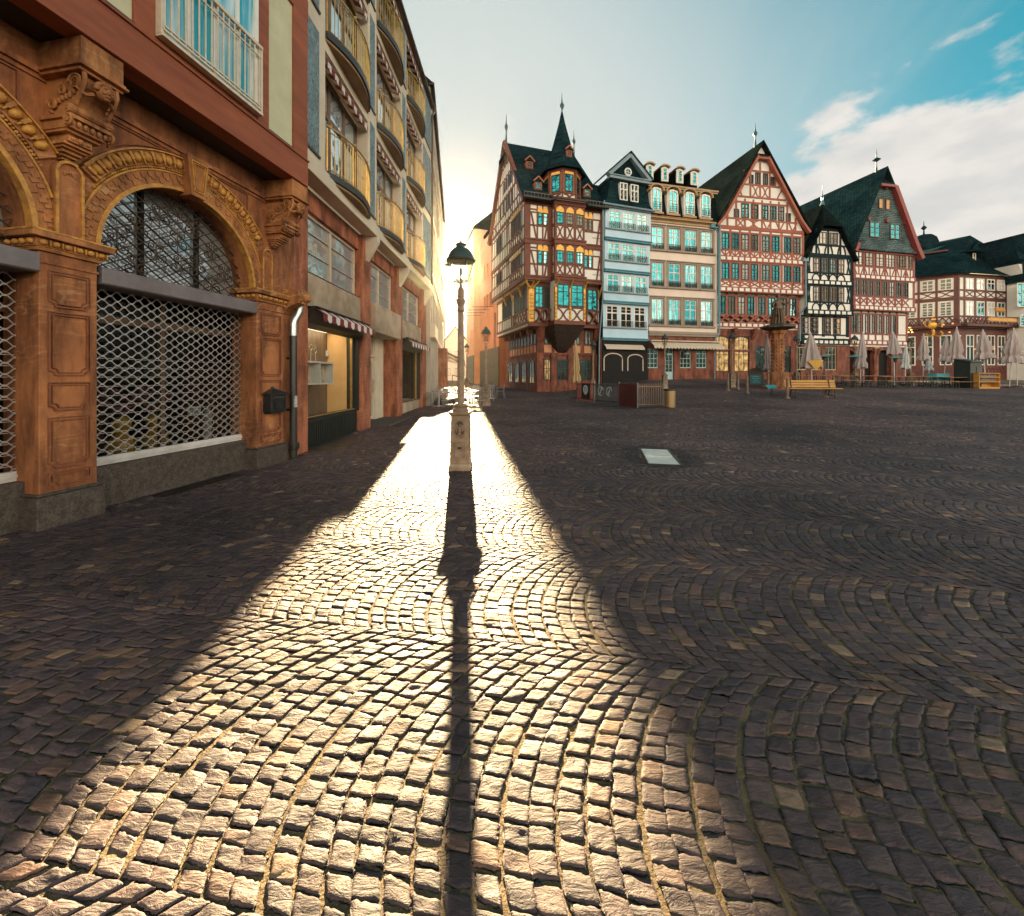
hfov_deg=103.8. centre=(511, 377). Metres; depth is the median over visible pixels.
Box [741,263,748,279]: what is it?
window
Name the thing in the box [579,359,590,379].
window
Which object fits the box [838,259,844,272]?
window
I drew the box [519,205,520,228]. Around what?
window
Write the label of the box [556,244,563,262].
window
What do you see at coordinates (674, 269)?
window
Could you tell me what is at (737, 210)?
window
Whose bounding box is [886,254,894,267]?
window
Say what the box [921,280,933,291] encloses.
window
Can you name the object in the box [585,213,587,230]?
window
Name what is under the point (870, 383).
beer bench
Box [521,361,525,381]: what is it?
window
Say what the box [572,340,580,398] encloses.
folded parasol
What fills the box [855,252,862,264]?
window
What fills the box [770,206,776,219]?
window
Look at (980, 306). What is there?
window
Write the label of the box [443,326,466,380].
gabled house
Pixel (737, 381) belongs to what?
bollard
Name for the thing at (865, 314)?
window
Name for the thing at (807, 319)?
window
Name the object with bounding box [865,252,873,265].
window
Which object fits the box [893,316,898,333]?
window
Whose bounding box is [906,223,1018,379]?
corner inn
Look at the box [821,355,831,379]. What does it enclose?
patio heater
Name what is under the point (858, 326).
window
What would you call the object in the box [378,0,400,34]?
window
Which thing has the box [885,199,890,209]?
window
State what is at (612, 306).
window
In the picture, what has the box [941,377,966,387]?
beer table
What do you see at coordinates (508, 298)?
window
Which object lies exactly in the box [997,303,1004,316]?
window
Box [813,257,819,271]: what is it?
window
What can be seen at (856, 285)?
window
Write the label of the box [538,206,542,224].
window
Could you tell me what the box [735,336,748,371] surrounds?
window
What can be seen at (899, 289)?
window
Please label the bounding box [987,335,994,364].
window
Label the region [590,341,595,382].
street lamp
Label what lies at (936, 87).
sky
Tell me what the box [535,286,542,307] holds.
window
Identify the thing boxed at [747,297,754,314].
window
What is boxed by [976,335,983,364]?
window
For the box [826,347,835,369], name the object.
window
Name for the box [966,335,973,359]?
window
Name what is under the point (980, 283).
window
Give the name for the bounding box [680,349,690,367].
window
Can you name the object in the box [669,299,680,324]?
window
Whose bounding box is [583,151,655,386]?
blue house
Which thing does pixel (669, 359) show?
door
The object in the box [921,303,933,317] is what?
window
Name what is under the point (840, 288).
window
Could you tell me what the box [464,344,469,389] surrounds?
street lamp
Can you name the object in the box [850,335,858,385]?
street lamp
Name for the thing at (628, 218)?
window
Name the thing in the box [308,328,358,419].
shop window
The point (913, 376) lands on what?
beer table
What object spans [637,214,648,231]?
window
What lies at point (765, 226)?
red gabled house
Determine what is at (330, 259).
window
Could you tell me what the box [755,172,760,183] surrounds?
window
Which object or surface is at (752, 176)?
window
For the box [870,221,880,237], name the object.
window
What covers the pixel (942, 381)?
beer bench
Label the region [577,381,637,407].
barrier fence
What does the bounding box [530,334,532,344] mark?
window
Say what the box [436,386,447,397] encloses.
cafe chair
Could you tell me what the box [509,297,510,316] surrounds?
window
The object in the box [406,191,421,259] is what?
window
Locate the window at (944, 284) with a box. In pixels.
[939,278,951,290]
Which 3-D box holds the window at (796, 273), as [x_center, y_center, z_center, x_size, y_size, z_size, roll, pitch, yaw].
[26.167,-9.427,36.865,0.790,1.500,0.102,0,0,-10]
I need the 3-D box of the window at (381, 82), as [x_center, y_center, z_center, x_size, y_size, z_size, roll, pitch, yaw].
[-4.239,-9.010,13.328,0.372,2.660,2.500,0,0,1]
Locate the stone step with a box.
[371,416,412,426]
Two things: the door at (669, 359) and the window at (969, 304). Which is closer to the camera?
the door at (669, 359)
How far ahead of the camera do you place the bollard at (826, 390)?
19.55 m
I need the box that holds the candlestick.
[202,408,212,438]
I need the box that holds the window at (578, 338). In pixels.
[573,335,579,344]
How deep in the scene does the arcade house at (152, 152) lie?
5.28 m
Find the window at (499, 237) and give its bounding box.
[498,237,499,252]
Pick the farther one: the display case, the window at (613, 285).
the window at (613, 285)
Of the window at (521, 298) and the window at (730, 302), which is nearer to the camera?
the window at (521, 298)
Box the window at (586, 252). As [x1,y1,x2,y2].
[585,250,587,267]
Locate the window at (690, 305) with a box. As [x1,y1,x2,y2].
[685,300,696,325]
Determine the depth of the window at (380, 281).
13.83 m
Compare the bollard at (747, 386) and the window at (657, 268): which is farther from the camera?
the window at (657, 268)
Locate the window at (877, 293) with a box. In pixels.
[875,280,880,295]
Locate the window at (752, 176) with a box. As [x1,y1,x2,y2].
[749,174,753,183]
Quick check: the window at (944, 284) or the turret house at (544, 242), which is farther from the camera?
the window at (944, 284)
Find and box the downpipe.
[286,306,303,457]
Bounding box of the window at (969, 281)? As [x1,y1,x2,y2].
[966,278,973,289]
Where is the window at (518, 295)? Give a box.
[517,292,519,312]
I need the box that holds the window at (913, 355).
[907,336,915,365]
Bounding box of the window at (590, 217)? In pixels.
[588,213,592,230]
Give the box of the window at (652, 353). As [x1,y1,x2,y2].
[648,349,657,367]
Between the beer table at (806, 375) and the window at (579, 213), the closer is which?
the beer table at (806, 375)
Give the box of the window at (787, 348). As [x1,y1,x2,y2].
[784,346,789,371]
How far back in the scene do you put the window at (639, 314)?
33.51 m
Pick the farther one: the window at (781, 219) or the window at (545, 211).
the window at (781, 219)
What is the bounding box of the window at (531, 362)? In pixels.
[529,360,534,382]
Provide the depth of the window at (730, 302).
36.13 m
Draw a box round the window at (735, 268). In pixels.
[732,263,738,279]
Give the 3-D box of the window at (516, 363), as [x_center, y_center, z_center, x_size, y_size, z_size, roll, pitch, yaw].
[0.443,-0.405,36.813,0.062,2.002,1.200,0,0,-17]
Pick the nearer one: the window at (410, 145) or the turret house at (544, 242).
the window at (410, 145)
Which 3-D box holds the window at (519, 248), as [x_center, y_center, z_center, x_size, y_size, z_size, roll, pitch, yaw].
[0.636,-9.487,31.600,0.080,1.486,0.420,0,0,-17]
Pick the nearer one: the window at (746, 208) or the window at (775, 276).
the window at (746, 208)
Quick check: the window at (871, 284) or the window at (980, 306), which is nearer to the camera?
the window at (871, 284)
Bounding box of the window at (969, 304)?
[966,301,973,315]
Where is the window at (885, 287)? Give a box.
[882,281,887,296]
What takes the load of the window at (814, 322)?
in the black timbered house at (829, 258)
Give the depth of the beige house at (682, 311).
34.57 m
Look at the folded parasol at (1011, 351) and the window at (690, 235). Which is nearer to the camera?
the folded parasol at (1011, 351)
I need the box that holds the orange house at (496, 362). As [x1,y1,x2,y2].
[480,228,505,386]
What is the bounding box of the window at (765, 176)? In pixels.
[763,173,767,184]
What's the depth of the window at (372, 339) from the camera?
13.90 m
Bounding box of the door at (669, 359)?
[666,354,672,378]
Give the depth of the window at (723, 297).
35.97 m
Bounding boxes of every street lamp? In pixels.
[446,239,475,470]
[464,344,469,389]
[481,326,490,405]
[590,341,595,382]
[661,334,668,388]
[728,332,735,386]
[793,335,800,382]
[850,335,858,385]
[907,337,914,385]
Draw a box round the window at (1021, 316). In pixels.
[1020,314,1023,326]
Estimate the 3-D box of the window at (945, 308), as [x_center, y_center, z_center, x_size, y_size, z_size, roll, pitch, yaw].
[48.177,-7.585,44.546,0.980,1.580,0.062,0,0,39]
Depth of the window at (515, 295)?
34.34 m
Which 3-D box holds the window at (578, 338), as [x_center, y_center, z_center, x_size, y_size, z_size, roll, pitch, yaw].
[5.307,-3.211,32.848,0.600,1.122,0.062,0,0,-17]
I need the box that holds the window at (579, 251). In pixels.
[576,246,583,263]
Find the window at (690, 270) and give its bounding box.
[685,265,696,287]
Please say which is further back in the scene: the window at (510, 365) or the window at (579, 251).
the window at (510, 365)
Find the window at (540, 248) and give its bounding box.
[538,244,542,263]
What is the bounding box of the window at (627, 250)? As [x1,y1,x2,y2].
[622,244,634,261]
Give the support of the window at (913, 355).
in the corner inn
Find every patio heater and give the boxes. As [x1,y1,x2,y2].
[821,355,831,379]
[848,355,861,387]
[888,356,901,386]
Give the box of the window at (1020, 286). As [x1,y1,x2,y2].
[1017,283,1023,306]
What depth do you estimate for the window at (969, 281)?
44.28 m
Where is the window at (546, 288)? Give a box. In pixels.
[544,286,548,307]
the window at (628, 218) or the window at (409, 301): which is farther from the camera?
the window at (628, 218)
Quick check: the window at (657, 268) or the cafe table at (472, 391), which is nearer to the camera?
the cafe table at (472, 391)
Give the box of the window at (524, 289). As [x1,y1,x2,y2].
[523,287,525,309]
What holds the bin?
on the pavement
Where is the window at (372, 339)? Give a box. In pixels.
[371,338,373,356]
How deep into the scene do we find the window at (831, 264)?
37.53 m
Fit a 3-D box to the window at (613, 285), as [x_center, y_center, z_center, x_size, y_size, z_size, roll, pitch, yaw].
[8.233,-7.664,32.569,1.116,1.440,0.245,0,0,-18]
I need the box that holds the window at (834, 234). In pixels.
[830,232,837,244]
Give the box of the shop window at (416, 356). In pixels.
[402,350,419,402]
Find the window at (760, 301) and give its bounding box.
[758,297,765,314]
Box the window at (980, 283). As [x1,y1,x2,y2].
[976,279,984,289]
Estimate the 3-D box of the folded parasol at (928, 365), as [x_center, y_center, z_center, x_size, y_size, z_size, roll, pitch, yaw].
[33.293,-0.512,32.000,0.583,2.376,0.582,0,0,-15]
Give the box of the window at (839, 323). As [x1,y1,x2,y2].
[833,318,840,334]
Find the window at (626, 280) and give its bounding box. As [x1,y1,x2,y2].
[621,275,633,292]
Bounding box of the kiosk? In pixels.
[951,358,984,387]
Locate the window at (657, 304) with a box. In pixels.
[652,298,663,324]
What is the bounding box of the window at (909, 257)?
[908,256,912,268]
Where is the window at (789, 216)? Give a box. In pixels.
[786,213,790,221]
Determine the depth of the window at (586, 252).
31.98 m
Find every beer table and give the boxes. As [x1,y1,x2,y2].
[789,375,824,382]
[816,375,847,385]
[835,376,862,386]
[874,376,909,387]
[899,376,930,386]
[923,377,949,386]
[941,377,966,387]
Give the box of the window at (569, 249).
[566,245,573,263]
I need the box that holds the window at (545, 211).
[543,207,547,225]
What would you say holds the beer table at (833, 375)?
on the pavement
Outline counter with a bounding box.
[973,373,999,388]
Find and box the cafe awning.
[438,347,464,365]
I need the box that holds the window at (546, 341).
[544,332,550,343]
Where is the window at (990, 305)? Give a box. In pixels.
[987,302,994,315]
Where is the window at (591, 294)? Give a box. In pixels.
[587,289,596,310]
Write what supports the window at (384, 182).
in the jewellers house at (362, 320)
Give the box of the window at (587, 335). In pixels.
[584,331,590,344]
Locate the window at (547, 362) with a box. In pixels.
[544,359,550,379]
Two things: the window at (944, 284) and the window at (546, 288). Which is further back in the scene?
the window at (944, 284)
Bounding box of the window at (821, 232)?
[819,232,826,243]
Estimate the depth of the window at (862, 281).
38.23 m
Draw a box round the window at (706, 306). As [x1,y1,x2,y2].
[701,301,712,325]
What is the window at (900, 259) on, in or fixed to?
in the slate gabled house at (869, 213)
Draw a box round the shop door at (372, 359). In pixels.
[371,358,373,418]
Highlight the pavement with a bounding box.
[0,379,1023,915]
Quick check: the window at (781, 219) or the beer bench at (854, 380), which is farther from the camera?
the window at (781, 219)
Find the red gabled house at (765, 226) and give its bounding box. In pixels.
[698,123,811,379]
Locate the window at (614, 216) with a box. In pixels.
[609,210,621,228]
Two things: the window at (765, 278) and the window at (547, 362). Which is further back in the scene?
the window at (765, 278)
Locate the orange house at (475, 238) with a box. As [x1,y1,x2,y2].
[466,213,491,383]
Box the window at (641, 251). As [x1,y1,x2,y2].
[636,245,647,262]
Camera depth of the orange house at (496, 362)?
45.68 m
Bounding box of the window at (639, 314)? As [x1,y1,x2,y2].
[634,307,646,327]
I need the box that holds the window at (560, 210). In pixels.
[556,206,563,223]
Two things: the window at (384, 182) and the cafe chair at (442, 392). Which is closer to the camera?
the window at (384, 182)
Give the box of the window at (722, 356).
[717,336,728,371]
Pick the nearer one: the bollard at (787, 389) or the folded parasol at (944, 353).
the bollard at (787, 389)
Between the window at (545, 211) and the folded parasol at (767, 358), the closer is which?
the folded parasol at (767, 358)
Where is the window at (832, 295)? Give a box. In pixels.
[830,287,835,301]
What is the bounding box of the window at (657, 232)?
[652,226,663,248]
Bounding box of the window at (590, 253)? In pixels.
[588,250,592,267]
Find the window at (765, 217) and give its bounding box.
[762,205,768,219]
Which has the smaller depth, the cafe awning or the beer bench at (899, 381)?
the beer bench at (899, 381)
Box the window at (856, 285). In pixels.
[854,279,859,294]
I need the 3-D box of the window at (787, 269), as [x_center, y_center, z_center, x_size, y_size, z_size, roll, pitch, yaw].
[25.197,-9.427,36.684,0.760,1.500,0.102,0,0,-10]
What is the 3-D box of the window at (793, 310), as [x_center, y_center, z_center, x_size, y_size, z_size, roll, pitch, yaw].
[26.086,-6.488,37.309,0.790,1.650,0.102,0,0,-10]
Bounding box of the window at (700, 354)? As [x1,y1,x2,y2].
[696,349,705,367]
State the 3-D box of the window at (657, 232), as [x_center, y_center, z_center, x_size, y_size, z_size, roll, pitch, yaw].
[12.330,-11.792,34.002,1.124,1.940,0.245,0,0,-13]
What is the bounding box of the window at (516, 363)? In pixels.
[515,362,518,381]
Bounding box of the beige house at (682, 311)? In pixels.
[643,161,724,379]
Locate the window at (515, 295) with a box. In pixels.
[514,293,516,313]
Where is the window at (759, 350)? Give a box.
[755,346,766,371]
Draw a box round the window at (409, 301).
[402,286,419,327]
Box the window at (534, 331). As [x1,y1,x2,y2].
[533,329,535,344]
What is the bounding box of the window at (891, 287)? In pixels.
[889,281,894,296]
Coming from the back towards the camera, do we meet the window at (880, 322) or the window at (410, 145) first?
the window at (880, 322)
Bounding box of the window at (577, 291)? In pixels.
[571,285,583,306]
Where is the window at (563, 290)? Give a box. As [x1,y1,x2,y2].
[557,284,569,306]
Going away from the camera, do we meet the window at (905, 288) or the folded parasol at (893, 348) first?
the folded parasol at (893, 348)
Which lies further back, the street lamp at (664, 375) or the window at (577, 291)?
the window at (577, 291)
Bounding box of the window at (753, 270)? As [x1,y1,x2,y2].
[751,264,758,280]
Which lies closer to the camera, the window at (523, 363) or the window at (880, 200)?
the window at (523, 363)
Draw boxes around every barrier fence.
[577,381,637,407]
[638,383,664,406]
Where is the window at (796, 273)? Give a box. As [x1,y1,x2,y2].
[793,266,800,282]
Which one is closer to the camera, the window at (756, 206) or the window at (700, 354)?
the window at (700, 354)
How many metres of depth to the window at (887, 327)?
39.40 m
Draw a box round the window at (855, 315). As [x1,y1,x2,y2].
[851,314,856,332]
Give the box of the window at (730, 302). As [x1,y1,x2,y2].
[728,296,735,313]
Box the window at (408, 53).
[406,39,421,100]
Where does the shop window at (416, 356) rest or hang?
in the jewellers house at (362, 320)
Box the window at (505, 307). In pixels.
[504,300,506,318]
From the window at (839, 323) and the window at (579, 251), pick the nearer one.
the window at (579, 251)
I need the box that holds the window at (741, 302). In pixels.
[738,296,744,314]
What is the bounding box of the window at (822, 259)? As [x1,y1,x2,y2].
[821,258,827,272]
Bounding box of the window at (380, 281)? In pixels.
[371,262,390,309]
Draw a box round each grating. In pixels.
[148,474,243,496]
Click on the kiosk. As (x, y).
(967, 368)
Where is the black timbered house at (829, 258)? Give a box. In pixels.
[798,185,858,380]
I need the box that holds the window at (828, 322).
[823,317,830,333]
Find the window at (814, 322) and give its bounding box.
[810,317,818,333]
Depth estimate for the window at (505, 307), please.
37.30 m
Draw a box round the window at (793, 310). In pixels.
[789,298,796,315]
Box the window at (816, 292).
[813,286,819,300]
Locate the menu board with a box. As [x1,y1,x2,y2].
[748,368,762,386]
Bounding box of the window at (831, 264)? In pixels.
[830,258,835,272]
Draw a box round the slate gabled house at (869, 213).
[800,149,924,381]
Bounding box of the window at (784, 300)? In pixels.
[780,298,786,315]
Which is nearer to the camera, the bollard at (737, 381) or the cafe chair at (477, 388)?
the cafe chair at (477, 388)
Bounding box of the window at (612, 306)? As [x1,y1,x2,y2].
[606,305,618,326]
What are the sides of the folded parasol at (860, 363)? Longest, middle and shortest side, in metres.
3.769 x 0.752 x 0.750 m
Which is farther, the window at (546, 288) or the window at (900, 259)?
the window at (900, 259)
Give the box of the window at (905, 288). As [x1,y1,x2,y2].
[903,282,908,297]
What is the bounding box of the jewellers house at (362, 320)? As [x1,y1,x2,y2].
[156,0,435,454]
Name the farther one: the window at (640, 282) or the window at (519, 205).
the window at (640, 282)
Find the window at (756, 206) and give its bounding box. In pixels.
[751,204,758,218]
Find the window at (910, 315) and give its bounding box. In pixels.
[907,304,915,317]
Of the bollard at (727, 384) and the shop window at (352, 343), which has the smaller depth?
the shop window at (352, 343)
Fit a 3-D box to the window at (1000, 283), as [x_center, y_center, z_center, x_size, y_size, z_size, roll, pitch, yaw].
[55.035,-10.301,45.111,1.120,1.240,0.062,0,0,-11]
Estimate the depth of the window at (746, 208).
35.86 m
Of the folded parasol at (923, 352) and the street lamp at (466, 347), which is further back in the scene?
the street lamp at (466, 347)
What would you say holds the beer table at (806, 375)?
on the pavement
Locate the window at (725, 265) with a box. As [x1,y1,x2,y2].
[722,262,729,278]
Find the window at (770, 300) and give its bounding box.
[768,297,775,315]
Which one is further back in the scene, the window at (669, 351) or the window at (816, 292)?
the window at (816, 292)
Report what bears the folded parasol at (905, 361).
on the pavement
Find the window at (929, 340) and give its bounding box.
[922,336,932,364]
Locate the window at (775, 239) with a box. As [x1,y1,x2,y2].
[772,236,779,252]
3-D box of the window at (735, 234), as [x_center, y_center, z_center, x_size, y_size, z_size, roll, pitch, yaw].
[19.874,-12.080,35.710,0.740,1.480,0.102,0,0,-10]
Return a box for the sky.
[402,0,1023,339]
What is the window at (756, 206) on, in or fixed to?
in the red gabled house at (765, 226)
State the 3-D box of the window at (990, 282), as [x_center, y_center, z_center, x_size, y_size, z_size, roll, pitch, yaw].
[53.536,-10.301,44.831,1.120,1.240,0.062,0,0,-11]
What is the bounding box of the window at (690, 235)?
[685,230,696,251]
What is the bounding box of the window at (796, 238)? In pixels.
[793,237,800,253]
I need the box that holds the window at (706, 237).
[701,231,712,252]
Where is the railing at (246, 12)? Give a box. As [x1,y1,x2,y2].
[164,0,258,109]
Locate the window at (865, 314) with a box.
[865,314,870,332]
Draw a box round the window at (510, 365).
[508,362,512,381]
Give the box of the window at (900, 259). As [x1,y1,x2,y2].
[897,255,905,268]
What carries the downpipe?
attached to the arcade house at (152, 152)
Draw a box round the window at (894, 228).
[890,223,899,239]
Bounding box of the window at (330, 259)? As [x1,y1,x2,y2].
[308,213,358,296]
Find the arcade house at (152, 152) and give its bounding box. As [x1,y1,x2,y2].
[0,0,311,535]
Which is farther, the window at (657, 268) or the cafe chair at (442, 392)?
the window at (657, 268)
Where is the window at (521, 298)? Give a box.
[520,289,522,311]
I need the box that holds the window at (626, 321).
[620,306,632,327]
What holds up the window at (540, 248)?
in the turret house at (544, 242)
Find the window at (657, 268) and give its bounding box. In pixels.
[652,262,663,285]
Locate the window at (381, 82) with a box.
[377,40,400,131]
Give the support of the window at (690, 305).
in the beige house at (682, 311)
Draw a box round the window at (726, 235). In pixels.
[722,232,729,248]
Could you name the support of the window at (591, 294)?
in the turret house at (544, 242)
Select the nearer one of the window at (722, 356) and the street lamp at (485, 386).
the street lamp at (485, 386)
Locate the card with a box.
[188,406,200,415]
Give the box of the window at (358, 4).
[325,0,367,59]
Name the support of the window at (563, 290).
in the turret house at (544, 242)
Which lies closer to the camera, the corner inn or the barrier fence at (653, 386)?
the barrier fence at (653, 386)
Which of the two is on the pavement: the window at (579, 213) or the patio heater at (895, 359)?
the patio heater at (895, 359)
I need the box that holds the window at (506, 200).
[505,197,507,211]
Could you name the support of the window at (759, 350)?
in the red gabled house at (765, 226)
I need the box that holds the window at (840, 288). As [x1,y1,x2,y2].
[838,287,844,301]
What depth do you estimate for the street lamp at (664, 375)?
25.89 m
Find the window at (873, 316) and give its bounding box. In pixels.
[872,315,877,333]
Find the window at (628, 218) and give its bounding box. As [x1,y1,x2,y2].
[623,212,635,230]
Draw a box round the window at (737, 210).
[734,209,738,217]
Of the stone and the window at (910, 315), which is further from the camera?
the window at (910, 315)
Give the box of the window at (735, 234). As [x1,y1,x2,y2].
[732,233,738,249]
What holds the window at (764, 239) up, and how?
in the red gabled house at (765, 226)
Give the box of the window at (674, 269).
[669,263,680,286]
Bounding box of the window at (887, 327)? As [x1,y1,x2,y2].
[886,315,891,333]
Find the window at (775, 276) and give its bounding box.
[772,265,779,281]
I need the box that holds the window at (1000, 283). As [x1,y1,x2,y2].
[997,280,1004,290]
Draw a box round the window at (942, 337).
[940,335,951,364]
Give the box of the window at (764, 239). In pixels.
[762,235,769,251]
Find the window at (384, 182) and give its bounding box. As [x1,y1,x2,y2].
[377,143,400,231]
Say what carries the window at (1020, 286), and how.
in the painted house at (1005, 255)
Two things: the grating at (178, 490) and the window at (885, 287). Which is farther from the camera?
the window at (885, 287)
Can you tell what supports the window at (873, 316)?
in the slate gabled house at (869, 213)
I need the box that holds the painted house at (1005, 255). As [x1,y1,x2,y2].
[969,233,1023,379]
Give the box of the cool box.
[927,373,949,380]
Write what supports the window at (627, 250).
in the blue house at (622, 345)
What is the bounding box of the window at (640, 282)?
[635,276,646,293]
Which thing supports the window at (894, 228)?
in the slate gabled house at (869, 213)
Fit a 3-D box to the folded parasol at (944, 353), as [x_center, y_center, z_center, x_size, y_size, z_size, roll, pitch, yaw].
[33.919,-1.306,31.427,0.781,4.020,0.746,-1,3,-41]
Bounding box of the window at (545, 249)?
[543,245,547,263]
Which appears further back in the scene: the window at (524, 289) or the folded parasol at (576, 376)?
the window at (524, 289)
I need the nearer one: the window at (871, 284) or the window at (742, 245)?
the window at (742, 245)
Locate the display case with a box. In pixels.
[308,344,332,384]
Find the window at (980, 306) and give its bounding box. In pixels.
[976,302,984,315]
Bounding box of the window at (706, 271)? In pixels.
[701,266,712,288]
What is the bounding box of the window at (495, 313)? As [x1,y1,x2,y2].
[495,313,495,346]
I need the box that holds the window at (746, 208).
[741,203,748,217]
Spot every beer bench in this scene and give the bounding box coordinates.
[840,380,871,386]
[869,380,894,386]
[884,381,914,387]
[930,381,958,387]
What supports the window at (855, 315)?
in the slate gabled house at (869, 213)
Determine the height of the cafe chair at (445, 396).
0.865 m
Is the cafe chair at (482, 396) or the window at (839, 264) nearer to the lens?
the cafe chair at (482, 396)
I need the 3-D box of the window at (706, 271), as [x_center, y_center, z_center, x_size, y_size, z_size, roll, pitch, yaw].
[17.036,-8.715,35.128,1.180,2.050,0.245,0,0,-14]
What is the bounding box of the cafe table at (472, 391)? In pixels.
[468,390,478,405]
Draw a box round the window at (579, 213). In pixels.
[576,209,583,225]
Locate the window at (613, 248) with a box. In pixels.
[608,242,620,260]
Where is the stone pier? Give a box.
[438,348,447,395]
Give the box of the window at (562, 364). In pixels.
[557,359,567,379]
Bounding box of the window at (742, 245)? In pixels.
[741,233,748,250]
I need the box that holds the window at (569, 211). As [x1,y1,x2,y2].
[566,207,573,224]
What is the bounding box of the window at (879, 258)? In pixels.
[875,253,883,266]
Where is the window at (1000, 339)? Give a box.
[997,335,1004,364]
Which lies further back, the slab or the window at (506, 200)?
the window at (506, 200)
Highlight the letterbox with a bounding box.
[262,386,288,413]
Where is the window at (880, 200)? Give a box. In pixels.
[878,198,883,208]
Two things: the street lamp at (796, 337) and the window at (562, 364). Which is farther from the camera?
the window at (562, 364)
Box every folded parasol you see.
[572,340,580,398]
[763,334,770,371]
[800,332,823,387]
[853,332,867,386]
[886,332,901,385]
[900,344,910,385]
[916,333,930,385]
[924,360,934,385]
[938,335,949,385]
[946,327,965,386]
[974,329,995,372]
[998,328,1023,387]
[1012,340,1023,386]
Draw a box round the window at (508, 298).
[507,298,508,317]
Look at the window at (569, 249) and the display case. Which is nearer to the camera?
the display case
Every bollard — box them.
[726,374,729,390]
[736,373,739,388]
[745,375,748,393]
[784,378,789,398]
[823,377,828,396]
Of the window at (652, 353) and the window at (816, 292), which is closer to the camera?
the window at (652, 353)
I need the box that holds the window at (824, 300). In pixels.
[821,286,827,301]
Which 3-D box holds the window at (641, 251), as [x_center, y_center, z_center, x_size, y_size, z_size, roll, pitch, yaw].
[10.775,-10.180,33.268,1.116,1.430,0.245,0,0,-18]
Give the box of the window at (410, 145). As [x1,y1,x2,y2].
[406,109,421,179]
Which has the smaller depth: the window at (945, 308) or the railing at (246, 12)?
the railing at (246, 12)
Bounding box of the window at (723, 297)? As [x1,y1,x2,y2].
[720,295,725,313]
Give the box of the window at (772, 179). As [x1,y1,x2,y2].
[770,176,774,185]
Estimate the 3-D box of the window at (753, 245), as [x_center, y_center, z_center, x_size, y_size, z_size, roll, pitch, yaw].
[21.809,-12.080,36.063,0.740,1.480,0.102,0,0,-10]
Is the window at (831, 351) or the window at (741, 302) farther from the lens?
the window at (831, 351)
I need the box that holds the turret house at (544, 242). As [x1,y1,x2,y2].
[487,98,609,391]
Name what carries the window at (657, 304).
in the beige house at (682, 311)
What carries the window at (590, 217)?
in the turret house at (544, 242)
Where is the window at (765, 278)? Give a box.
[762,264,769,280]
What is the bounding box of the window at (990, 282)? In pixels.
[987,279,994,290]
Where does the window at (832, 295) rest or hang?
in the black timbered house at (829, 258)
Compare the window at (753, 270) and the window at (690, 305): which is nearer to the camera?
the window at (690, 305)
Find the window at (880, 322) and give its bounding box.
[879,315,884,333]
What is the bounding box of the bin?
[664,389,675,407]
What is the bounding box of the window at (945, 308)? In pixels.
[939,301,951,315]
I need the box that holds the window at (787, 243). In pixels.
[784,237,791,252]
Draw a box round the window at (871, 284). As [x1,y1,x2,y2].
[868,280,873,295]
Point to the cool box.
(936, 376)
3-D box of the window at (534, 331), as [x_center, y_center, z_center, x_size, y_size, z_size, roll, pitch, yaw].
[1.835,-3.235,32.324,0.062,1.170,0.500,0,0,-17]
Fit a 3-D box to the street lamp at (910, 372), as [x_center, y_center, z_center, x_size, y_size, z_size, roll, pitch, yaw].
[30.802,-1.154,31.000,0.487,3.841,0.487,0,0,0]
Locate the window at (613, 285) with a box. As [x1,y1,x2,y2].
[607,274,619,291]
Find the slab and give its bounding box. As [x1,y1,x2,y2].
[639,448,682,465]
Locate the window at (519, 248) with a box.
[519,248,520,266]
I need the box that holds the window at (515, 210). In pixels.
[515,210,516,231]
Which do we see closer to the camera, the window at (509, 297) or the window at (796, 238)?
the window at (509, 297)
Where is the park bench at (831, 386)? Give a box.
[784,379,843,397]
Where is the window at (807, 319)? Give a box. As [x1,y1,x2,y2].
[801,317,808,333]
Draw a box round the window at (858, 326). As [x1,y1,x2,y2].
[857,314,862,332]
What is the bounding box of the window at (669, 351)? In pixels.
[666,349,672,353]
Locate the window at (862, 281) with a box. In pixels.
[861,279,866,295]
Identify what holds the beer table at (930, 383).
on the pavement
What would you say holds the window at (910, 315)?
in the corner inn
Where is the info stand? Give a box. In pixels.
[765,385,777,395]
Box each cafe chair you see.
[432,389,443,407]
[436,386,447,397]
[437,388,450,405]
[445,388,456,405]
[464,388,474,402]
[473,385,481,399]
[479,388,490,405]
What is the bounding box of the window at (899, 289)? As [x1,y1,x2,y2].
[896,282,901,297]
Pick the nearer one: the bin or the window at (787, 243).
the bin
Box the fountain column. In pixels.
[760,283,795,389]
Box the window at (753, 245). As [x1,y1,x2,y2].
[751,234,758,250]
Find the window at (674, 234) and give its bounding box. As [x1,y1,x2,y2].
[669,228,680,250]
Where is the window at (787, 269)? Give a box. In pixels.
[784,266,791,281]
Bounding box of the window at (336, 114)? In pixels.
[325,57,367,186]
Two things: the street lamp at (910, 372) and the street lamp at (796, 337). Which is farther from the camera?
the street lamp at (910, 372)
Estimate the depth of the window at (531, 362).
32.82 m
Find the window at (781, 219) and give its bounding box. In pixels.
[778,206,783,220]
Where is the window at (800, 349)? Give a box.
[798,347,805,369]

